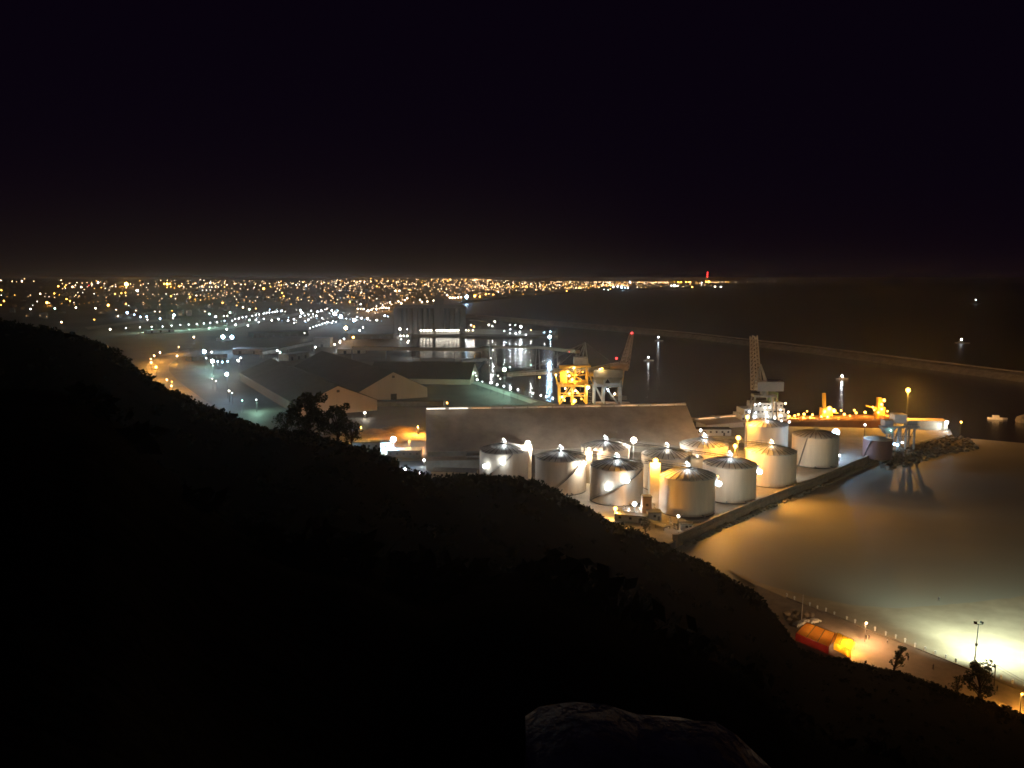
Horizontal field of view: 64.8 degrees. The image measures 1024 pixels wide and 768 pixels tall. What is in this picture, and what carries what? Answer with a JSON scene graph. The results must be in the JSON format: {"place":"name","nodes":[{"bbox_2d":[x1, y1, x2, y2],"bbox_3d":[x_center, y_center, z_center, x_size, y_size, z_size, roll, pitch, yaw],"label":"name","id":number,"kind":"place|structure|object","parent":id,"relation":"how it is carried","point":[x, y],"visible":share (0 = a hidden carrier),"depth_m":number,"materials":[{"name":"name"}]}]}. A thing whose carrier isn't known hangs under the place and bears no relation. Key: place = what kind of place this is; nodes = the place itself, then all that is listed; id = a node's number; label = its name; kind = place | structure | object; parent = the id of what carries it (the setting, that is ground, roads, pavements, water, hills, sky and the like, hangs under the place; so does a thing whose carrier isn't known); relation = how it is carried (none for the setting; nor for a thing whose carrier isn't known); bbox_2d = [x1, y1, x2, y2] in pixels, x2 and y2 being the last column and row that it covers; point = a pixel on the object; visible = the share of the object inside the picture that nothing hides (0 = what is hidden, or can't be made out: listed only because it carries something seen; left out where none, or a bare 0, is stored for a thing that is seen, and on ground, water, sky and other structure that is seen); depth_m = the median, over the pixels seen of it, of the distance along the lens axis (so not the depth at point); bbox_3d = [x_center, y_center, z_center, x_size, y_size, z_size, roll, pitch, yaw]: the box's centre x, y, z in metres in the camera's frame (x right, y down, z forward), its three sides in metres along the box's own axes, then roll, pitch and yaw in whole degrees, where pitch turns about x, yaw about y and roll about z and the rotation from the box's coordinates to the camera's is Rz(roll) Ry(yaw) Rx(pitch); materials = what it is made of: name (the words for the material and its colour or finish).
{"place":"outdoors","nodes":[
{"label":"outdoors","id":0,"kind":"place"},
{"bbox_2d":[85,318,180,328],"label":"road","id":1,"kind":"structure","parent":0,"point":[110,325],"depth_m":1911.84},
{"bbox_2d":[147,350,215,408],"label":"road","id":2,"kind":"structure","parent":0,"point":[162,374],"depth_m":920.53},
{"bbox_2d":[147,349,215,407],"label":"road kerb","id":3,"kind":"structure","parent":2,"relation":"on","point":[174,377],"depth_m":872.24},
{"bbox_2d":[185,353,226,360],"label":"shed","id":4,"kind":"structure","parent":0,"point":[205,356],"depth_m":1066.38,"materials":[{"name":"metal"}]},
{"bbox_2d":[161,311,319,333],"bbox_3d":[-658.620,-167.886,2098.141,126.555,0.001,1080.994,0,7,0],"label":"road","id":5,"kind":"structure","parent":0,"point":[239,325],"depth_m":1870.73,"materials":[{"name":"asphalt"}]},
{"bbox_2d":[254,347,285,354],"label":"warehouse","id":6,"kind":"structure","parent":0,"point":[263,349],"depth_m":1147.03,"materials":[{"name":"grey metal"}]},
{"bbox_2d":[248,330,308,337],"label":"warehouse","id":7,"kind":"structure","parent":0,"point":[262,334],"depth_m":1482.89,"materials":[{"name":"metal"}]},
{"bbox_2d":[278,351,308,360],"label":"warehouse","id":8,"kind":"structure","parent":0,"point":[291,356],"depth_m":1062.30,"materials":[{"name":"grey metal"}]},
{"bbox_2d":[313,337,332,346],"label":"warehouse","id":9,"kind":"structure","parent":0,"point":[322,341],"depth_m":1258.33,"materials":[{"name":"grey metal"}]},
{"bbox_2d":[0,278,727,357],"bbox_3d":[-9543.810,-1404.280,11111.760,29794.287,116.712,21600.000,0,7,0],"label":"coastal plain","id":10,"kind":"structure","parent":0,"point":[81,316],"depth_m":3711.81,"materials":[{"name":"soil"}]},
{"bbox_2d":[143,329,173,332],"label":"shed","id":11,"kind":"structure","parent":10,"relation":"on","point":[158,331],"depth_m":1593.16,"materials":[{"name":"white paint"}]},
{"bbox_2d":[1,278,728,324],"bbox_3d":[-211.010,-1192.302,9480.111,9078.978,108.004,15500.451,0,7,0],"label":"town lights","id":12,"kind":"object","parent":10,"relation":"on","point":[369,287],"visible":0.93,"depth_m":5483.26,"materials":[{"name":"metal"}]},
{"bbox_2d":[419,329,432,333],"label":"loading shed","id":13,"kind":"structure","parent":10,"relation":"on","point":[425,331],"depth_m":1554.43,"materials":[{"name":"white paint"}]},
{"bbox_2d":[394,295,465,333],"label":"grain silo","id":14,"kind":"object","parent":10,"relation":"on","point":[414,319],"visible":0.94,"depth_m":1561.04,"materials":[{"name":"concrete"}]},
{"bbox_2d":[435,329,459,333],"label":"loading shed","id":15,"kind":"structure","parent":10,"relation":"on","point":[447,331],"depth_m":1554.68,"materials":[{"name":"white paint"}]},
{"bbox_2d":[349,333,392,338],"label":"warehouse","id":16,"kind":"structure","parent":0,"point":[375,336],"depth_m":1425.37,"materials":[{"name":"metal"}]},
{"bbox_2d":[380,441,391,451],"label":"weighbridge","id":17,"kind":"object","parent":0,"point":[385,446],"visible":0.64,"depth_m":498.43,"materials":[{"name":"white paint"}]},
{"bbox_2d":[377,400,443,405],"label":"wall block","id":18,"kind":"structure","parent":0,"point":[410,402],"depth_m":678.47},
{"bbox_2d":[412,358,482,361],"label":"quay apron","id":19,"kind":"object","parent":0,"point":[435,359],"visible":0.8,"depth_m":1067.35,"materials":[{"name":"concrete"}]},
{"bbox_2d":[473,381,536,402],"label":"quay apron","id":20,"kind":"object","parent":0,"point":[516,396],"visible":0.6,"depth_m":759.76,"materials":[{"name":"concrete"}]},
{"bbox_2d":[462,319,557,337],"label":"quay","id":21,"kind":"structure","parent":0,"point":[476,324],"depth_m":1720.17,"materials":[{"name":"concrete"}]},
{"bbox_2d":[465,329,555,334],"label":"quay apron","id":22,"kind":"object","parent":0,"point":[496,331],"visible":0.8,"depth_m":1593.05,"materials":[{"name":"concrete"}]},
{"bbox_2d":[0,323,1023,767],"bbox_3d":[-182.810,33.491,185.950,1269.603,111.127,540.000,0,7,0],"label":"hillside","id":23,"kind":"structure","parent":0,"point":[150,617],"depth_m":11.44,"materials":[{"name":"plant"}]},
{"bbox_2d":[272,412,295,432],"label":"tree","id":24,"kind":"object","parent":23,"relation":"on","point":[285,425],"visible":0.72,"depth_m":158.05,"materials":[{"name":"green plant"}]},
{"bbox_2d":[285,391,334,437],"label":"tree","id":25,"kind":"object","parent":23,"relation":"on","point":[314,414],"visible":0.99,"depth_m":153.34,"materials":[{"name":"green plant"}]},
{"bbox_2d":[321,402,351,441],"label":"tree","id":26,"kind":"object","parent":23,"relation":"on","point":[341,423],"visible":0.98,"depth_m":154.65,"materials":[{"name":"green plant"}]},
{"bbox_2d":[340,420,362,445],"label":"tree","id":27,"kind":"object","parent":23,"relation":"on","point":[355,434],"visible":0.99,"depth_m":154.38,"materials":[{"name":"green plant"}]},
{"bbox_2d":[0,317,1023,767],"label":"scrub","id":28,"kind":"object","parent":23,"relation":"on","point":[322,549],"visible":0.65,"depth_m":53.65,"materials":[{"name":"green plant"}]},
{"bbox_2d":[525,702,770,767],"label":"boulder","id":29,"kind":"object","parent":23,"relation":"on","point":[576,735],"visible":1,"depth_m":7.26,"materials":[{"name":"stone"}]},
{"bbox_2d":[889,644,908,671],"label":"tree","id":30,"kind":"object","parent":23,"relation":"on","point":[898,656],"visible":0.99,"depth_m":198.41,"materials":[{"name":"green plant"}]},
{"bbox_2d":[948,675,965,693],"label":"bush","id":31,"kind":"object","parent":23,"relation":"on","point":[957,685],"visible":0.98,"depth_m":188.67,"materials":[{"name":"green plant"}]},
{"bbox_2d":[961,659,995,699],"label":"tree","id":32,"kind":"object","parent":23,"relation":"on","point":[980,674],"visible":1,"depth_m":185.94,"materials":[{"name":"green plant"}]},
{"bbox_2d":[0,0,1023,281],"label":"sky","id":33,"kind":"structure","parent":0,"point":[538,140],"materials":[{"name":"black"}]},
{"bbox_2d":[496,367,534,373],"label":"quay","id":34,"kind":"structure","parent":0,"point":[508,369],"depth_m":940.96,"materials":[{"name":"concrete"}]},
{"bbox_2d":[491,345,580,391],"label":"conveyor gallery","id":35,"kind":"object","parent":34,"relation":"on","point":[538,347],"visible":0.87,"depth_m":899.35,"materials":[{"name":"grey metal"}]},
{"bbox_2d":[82,336,951,549],"bbox_3d":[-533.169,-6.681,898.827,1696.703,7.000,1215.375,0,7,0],"label":"quay","id":36,"kind":"structure","parent":0,"point":[196,377],"depth_m":874.77,"materials":[{"name":"concrete"}]},
{"bbox_2d":[216,337,231,340],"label":"shed","id":37,"kind":"object","parent":36,"relation":"on","point":[224,339],"visible":0.89,"depth_m":1388.29,"materials":[{"name":"white paint"}]},
{"bbox_2d":[233,347,266,353],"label":"warehouse","id":38,"kind":"structure","parent":36,"relation":"on","point":[243,350],"depth_m":1144.32,"materials":[{"name":"grey metal"}]},
{"bbox_2d":[259,341,313,357],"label":"conveyor gallery","id":39,"kind":"object","parent":36,"relation":"on","point":[288,347],"visible":0.91,"depth_m":1128.34,"materials":[{"name":"grey metal"}]},
{"bbox_2d":[240,358,376,415],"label":"warehouse","id":40,"kind":"structure","parent":36,"relation":"on","point":[282,384],"depth_m":692.55,"materials":[{"name":"metal"}]},
{"bbox_2d":[337,348,365,353],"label":"shed","id":41,"kind":"structure","parent":36,"relation":"on","point":[344,351],"depth_m":1149.26,"materials":[{"name":"grey metal"}]},
{"bbox_2d":[294,351,427,399],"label":"warehouse","id":42,"kind":"structure","parent":36,"relation":"on","point":[377,383],"depth_m":735.44,"materials":[{"name":"metal"}]},
{"bbox_2d":[362,427,423,460],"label":"yard","id":43,"kind":"structure","parent":36,"relation":"on","point":[400,437],"depth_m":545.47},
{"bbox_2d":[353,440,388,450],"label":"shed","id":44,"kind":"structure","parent":43,"relation":"on","point":[371,444],"depth_m":503.75,"materials":[{"name":"grey metal"}]},
{"bbox_2d":[352,428,390,433],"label":"ore heap","id":45,"kind":"object","parent":43,"relation":"on","point":[372,431],"visible":0.91,"depth_m":562.10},
{"bbox_2d":[378,425,424,432],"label":"ore heap","id":46,"kind":"object","parent":43,"relation":"on","point":[400,429],"visible":0.98,"depth_m":567.06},
{"bbox_2d":[387,447,422,457],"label":"shed","id":47,"kind":"structure","parent":43,"relation":"on","point":[406,452],"depth_m":483.78,"materials":[{"name":"metal"}]},
{"bbox_2d":[392,440,425,446],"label":"shed","id":48,"kind":"object","parent":43,"relation":"on","point":[417,443],"visible":0.77,"depth_m":519.71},
{"bbox_2d":[351,346,488,363],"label":"conveyor gallery","id":49,"kind":"object","parent":36,"relation":"on","point":[420,349],"visible":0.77,"depth_m":1010.48,"materials":[{"name":"grey metal"}]},
{"bbox_2d":[372,361,478,384],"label":"warehouse","id":50,"kind":"structure","parent":36,"relation":"on","point":[458,373],"depth_m":831.85,"materials":[{"name":"metal"}]},
{"bbox_2d":[460,358,487,363],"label":"conveyor gallery","id":51,"kind":"object","parent":36,"relation":"on","point":[473,360],"visible":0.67,"depth_m":998.00,"materials":[{"name":"grey metal"}]},
{"bbox_2d":[481,346,489,358],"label":"transfer tower","id":52,"kind":"structure","parent":36,"relation":"on","point":[484,354],"depth_m":1068.11,"materials":[{"name":"grey metal"}]},
{"bbox_2d":[426,403,698,456],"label":"warehouse","id":53,"kind":"structure","parent":36,"relation":"on","point":[457,430],"depth_m":509.52,"materials":[{"name":"metal"}]},
{"bbox_2d":[507,342,620,404],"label":"ship loader","id":54,"kind":"object","parent":36,"relation":"on","point":[582,363],"visible":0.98,"depth_m":685.88,"materials":[{"name":"yellow paint"}]},
{"bbox_2d":[592,368,630,403],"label":"hopper gantry","id":55,"kind":"object","parent":36,"relation":"on","point":[601,376],"visible":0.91,"depth_m":683.18,"materials":[{"name":"grey metal"}]},
{"bbox_2d":[610,332,633,399],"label":"harbour crane","id":56,"kind":"object","parent":36,"relation":"on","point":[623,366],"visible":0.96,"depth_m":708.60,"materials":[{"name":"metal"}]},
{"bbox_2d":[427,426,948,542],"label":"tank apron","id":57,"kind":"object","parent":36,"relation":"on","point":[851,445],"visible":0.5,"depth_m":470.42,"materials":[{"name":"concrete"}]},
{"bbox_2d":[426,456,479,469],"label":"annex","id":58,"kind":"object","parent":57,"relation":"on","point":[456,462],"visible":0.96,"depth_m":454.67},
{"bbox_2d":[430,467,478,477],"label":"office","id":59,"kind":"structure","parent":57,"relation":"on","point":[440,471],"depth_m":431.47,"materials":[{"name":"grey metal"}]},
{"bbox_2d":[466,453,479,456],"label":"office","id":60,"kind":"structure","parent":57,"relation":"on","point":[472,454],"depth_m":461.82,"materials":[{"name":"white paint"}]},
{"bbox_2d":[479,438,528,479],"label":"storage tank","id":61,"kind":"object","parent":57,"relation":"on","point":[505,458],"visible":0.84,"depth_m":418.17,"materials":[{"name":"metal"}]},
{"bbox_2d":[523,441,531,478],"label":"stair tower","id":62,"kind":"structure","parent":57,"relation":"on","point":[528,444],"depth_m":430.43,"materials":[{"name":"metal"}]},
{"bbox_2d":[535,445,586,495],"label":"storage tank","id":63,"kind":"object","parent":57,"relation":"on","point":[560,469],"visible":0.82,"depth_m":400.33,"materials":[{"name":"metal"}]},
{"bbox_2d":[584,448,592,482],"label":"stair tower","id":64,"kind":"structure","parent":57,"relation":"on","point":[588,458],"depth_m":422.82,"materials":[{"name":"metal"}]},
{"bbox_2d":[580,437,629,460],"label":"storage tank","id":65,"kind":"object","parent":57,"relation":"on","point":[606,446],"visible":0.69,"depth_m":427.25,"materials":[{"name":"metal"}]},
{"bbox_2d":[589,453,643,506],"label":"storage tank","id":66,"kind":"object","parent":57,"relation":"on","point":[616,482],"visible":0.92,"depth_m":382.02,"materials":[{"name":"metal"}]},
{"bbox_2d":[561,447,686,467],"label":"catwalk","id":67,"kind":"object","parent":66,"relation":"on","point":[593,454],"visible":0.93,"depth_m":389.63,"materials":[{"name":"metal"}]},
{"bbox_2d":[614,510,648,523],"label":"shed","id":68,"kind":"structure","parent":57,"relation":"on","point":[632,517],"depth_m":356.70,"materials":[{"name":"white paint"}]},
{"bbox_2d":[616,509,669,530],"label":"pipe rack","id":69,"kind":"object","parent":57,"relation":"on","point":[659,524],"visible":0.57,"depth_m":348.95,"materials":[{"name":"grey metal"}]},
{"bbox_2d":[641,516,650,532],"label":"bush","id":70,"kind":"object","parent":57,"relation":"on","point":[644,525],"visible":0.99,"depth_m":340.48,"materials":[{"name":"green plant"}]},
{"bbox_2d":[641,494,651,512],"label":"pump house","id":71,"kind":"structure","parent":57,"relation":"on","point":[646,501],"depth_m":364.03,"materials":[{"name":"white paint"}]},
{"bbox_2d":[646,509,661,520],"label":"shed","id":72,"kind":"structure","parent":57,"relation":"on","point":[655,514],"depth_m":358.20,"materials":[{"name":"white paint"}]},
{"bbox_2d":[648,458,660,508],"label":"stair tower","id":73,"kind":"structure","parent":57,"relation":"on","point":[653,475],"depth_m":373.23,"materials":[{"name":"metal"}]},
{"bbox_2d":[640,443,692,489],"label":"storage tank","id":74,"kind":"object","parent":57,"relation":"on","point":[664,454],"visible":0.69,"depth_m":409.86,"materials":[{"name":"metal"}]},
{"bbox_2d":[609,438,730,456],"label":"catwalk","id":75,"kind":"object","parent":74,"relation":"on","point":[681,449],"visible":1,"depth_m":411.80,"materials":[{"name":"metal"}]},
{"bbox_2d":[679,521,692,529],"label":"gatehouse","id":76,"kind":"object","parent":57,"relation":"on","point":[684,525],"visible":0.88,"depth_m":344.95,"materials":[{"name":"white paint"}]},
{"bbox_2d":[659,462,721,517],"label":"storage tank","id":77,"kind":"object","parent":57,"relation":"on","point":[686,491],"visible":0.95,"depth_m":363.85,"materials":[{"name":"metal"}]},
{"bbox_2d":[688,454,702,468],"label":"stair tower","id":78,"kind":"structure","parent":57,"relation":"on","point":[695,460],"depth_m":404.57,"materials":[{"name":"metal"}]},
{"bbox_2d":[679,433,728,459],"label":"storage tank","id":79,"kind":"object","parent":57,"relation":"on","point":[703,443],"visible":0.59,"depth_m":433.41,"materials":[{"name":"metal"}]},
{"bbox_2d":[706,435,771,444],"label":"catwalk","id":80,"kind":"object","parent":79,"relation":"on","point":[756,442],"visible":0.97,"depth_m":432.07,"materials":[{"name":"metal"}]},
{"bbox_2d":[695,427,731,435],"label":"office","id":81,"kind":"structure","parent":57,"relation":"on","point":[717,431],"depth_m":551.29,"materials":[{"name":"white paint"}]},
{"bbox_2d":[703,451,761,503],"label":"storage tank","id":82,"kind":"object","parent":57,"relation":"on","point":[737,478],"visible":0.94,"depth_m":385.56,"materials":[{"name":"metal"}]},
{"bbox_2d":[747,335,783,419],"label":"luffing crane","id":83,"kind":"object","parent":57,"relation":"on","point":[765,386],"visible":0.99,"depth_m":576.76,"materials":[{"name":"grey paint"}]},
{"bbox_2d":[743,415,788,448],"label":"storage tank","id":84,"kind":"object","parent":57,"relation":"on","point":[765,429],"visible":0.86,"depth_m":492.73,"materials":[{"name":"metal"}]},
{"bbox_2d":[744,440,796,487],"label":"storage tank","id":85,"kind":"object","parent":57,"relation":"on","point":[777,465],"visible":0.8,"depth_m":414.69,"materials":[{"name":"metal"}]},
{"bbox_2d":[792,426,839,468],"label":"storage tank","id":86,"kind":"object","parent":57,"relation":"on","point":[817,448],"visible":0.97,"depth_m":457.82,"materials":[{"name":"metal"}]},
{"bbox_2d":[862,435,892,459],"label":"storage tank","id":87,"kind":"object","parent":57,"relation":"on","point":[877,447],"visible":0.97,"depth_m":478.18,"materials":[{"name":"metal"}]},
{"bbox_2d":[878,413,919,448],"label":"gantry","id":88,"kind":"object","parent":57,"relation":"on","point":[888,426],"visible":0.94,"depth_m":506.70,"materials":[{"name":"metal"}]},
{"bbox_2d":[903,418,948,429],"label":"warehouse","id":89,"kind":"structure","parent":57,"relation":"on","point":[932,423],"depth_m":574.29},
{"bbox_2d":[692,414,748,427],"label":"warehouse","id":90,"kind":"structure","parent":36,"relation":"on","point":[731,420],"depth_m":583.00,"materials":[{"name":"white paint"}]},
{"bbox_2d":[672,455,873,547],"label":"sea wall","id":91,"kind":"structure","parent":36,"relation":"on","point":[697,530],"depth_m":387.92,"materials":[{"name":"concrete"}]},
{"bbox_2d":[682,460,877,546],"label":"wall foot rocks","id":92,"kind":"object","parent":36,"relation":"on","point":[743,518],"depth_m":389.40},
{"bbox_2d":[877,435,978,469],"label":"rock revetment","id":93,"kind":"object","parent":36,"relation":"on","point":[936,447],"visible":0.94,"depth_m":510.92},
{"bbox_2d":[412,318,1023,442],"bbox_3d":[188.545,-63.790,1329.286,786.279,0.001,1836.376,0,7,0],"label":"harbour water","id":94,"kind":"structure","parent":0,"point":[700,378],"depth_m":872.74,"materials":[{"name":"liquid"}]},
{"bbox_2d":[733,392,894,427],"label":"cargo ship","id":95,"kind":"object","parent":94,"relation":"on","point":[825,417],"visible":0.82,"depth_m":595.36,"materials":[{"name":"orange paint"}]},
{"bbox_2d":[987,415,1007,419],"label":"boat","id":96,"kind":"object","parent":94,"relation":"on","point":[995,417],"visible":1,"depth_m":631.64,"materials":[{"name":"white paint"}]},
{"bbox_2d":[1015,414,1023,422],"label":"rock","id":97,"kind":"object","parent":94,"relation":"in","point":[1019,419],"visible":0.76,"depth_m":617.70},
{"bbox_2d":[461,282,1023,370],"bbox_3d":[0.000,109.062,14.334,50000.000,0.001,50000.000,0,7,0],"label":"sea","id":98,"kind":"structure","parent":0,"point":[934,321],"depth_m":2520.11,"materials":[{"name":"liquid"}]},
{"bbox_2d":[466,314,1023,382],"bbox_3d":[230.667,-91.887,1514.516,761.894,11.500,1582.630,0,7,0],"label":"breakwater","id":99,"kind":"object","parent":98,"relation":"in","point":[994,373],"visible":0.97,"depth_m":1178.56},
{"bbox_2d":[674,438,1023,607],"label":"shallow water","id":100,"kind":"structure","parent":0,"point":[947,528],"depth_m":344.65,"materials":[{"name":"liquid"}]},
{"bbox_2d":[727,569,1023,690],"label":"beach","id":101,"kind":"structure","parent":0,"point":[950,630],"depth_m":254.02,"materials":[{"name":"sand"}]},
{"bbox_2d":[974,621,983,661],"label":"floodlight mast","id":102,"kind":"object","parent":101,"relation":"on","point":[976,643],"visible":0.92,"depth_m":225.54,"materials":[{"name":"grey metal"}]},
{"bbox_2d":[754,585,1023,713],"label":"promenade","id":103,"kind":"structure","parent":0,"point":[877,650],"depth_m":233.14,"materials":[{"name":"concrete"}]},
{"bbox_2d":[809,618,821,623],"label":"parked car","id":104,"kind":"object","parent":103,"relation":"on","point":[813,620],"visible":0.91,"depth_m":253.73,"materials":[{"name":"white paint"}]},
{"bbox_2d":[795,622,836,654],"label":"tent","id":105,"kind":"object","parent":103,"relation":"on","point":[820,636],"visible":0.96,"depth_m":238.17,"materials":[{"name":"orange fabric"}]},
{"bbox_2d":[834,632,854,657],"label":"tent","id":106,"kind":"object","parent":103,"relation":"on","point":[845,643],"visible":1,"depth_m":233.98,"materials":[{"name":"yellow fabric"}]},
{"bbox_2d":[786,597,1023,691],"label":"kerb","id":107,"kind":"structure","parent":103,"relation":"on","point":[904,643],"depth_m":239.54,"materials":[{"name":"concrete"}]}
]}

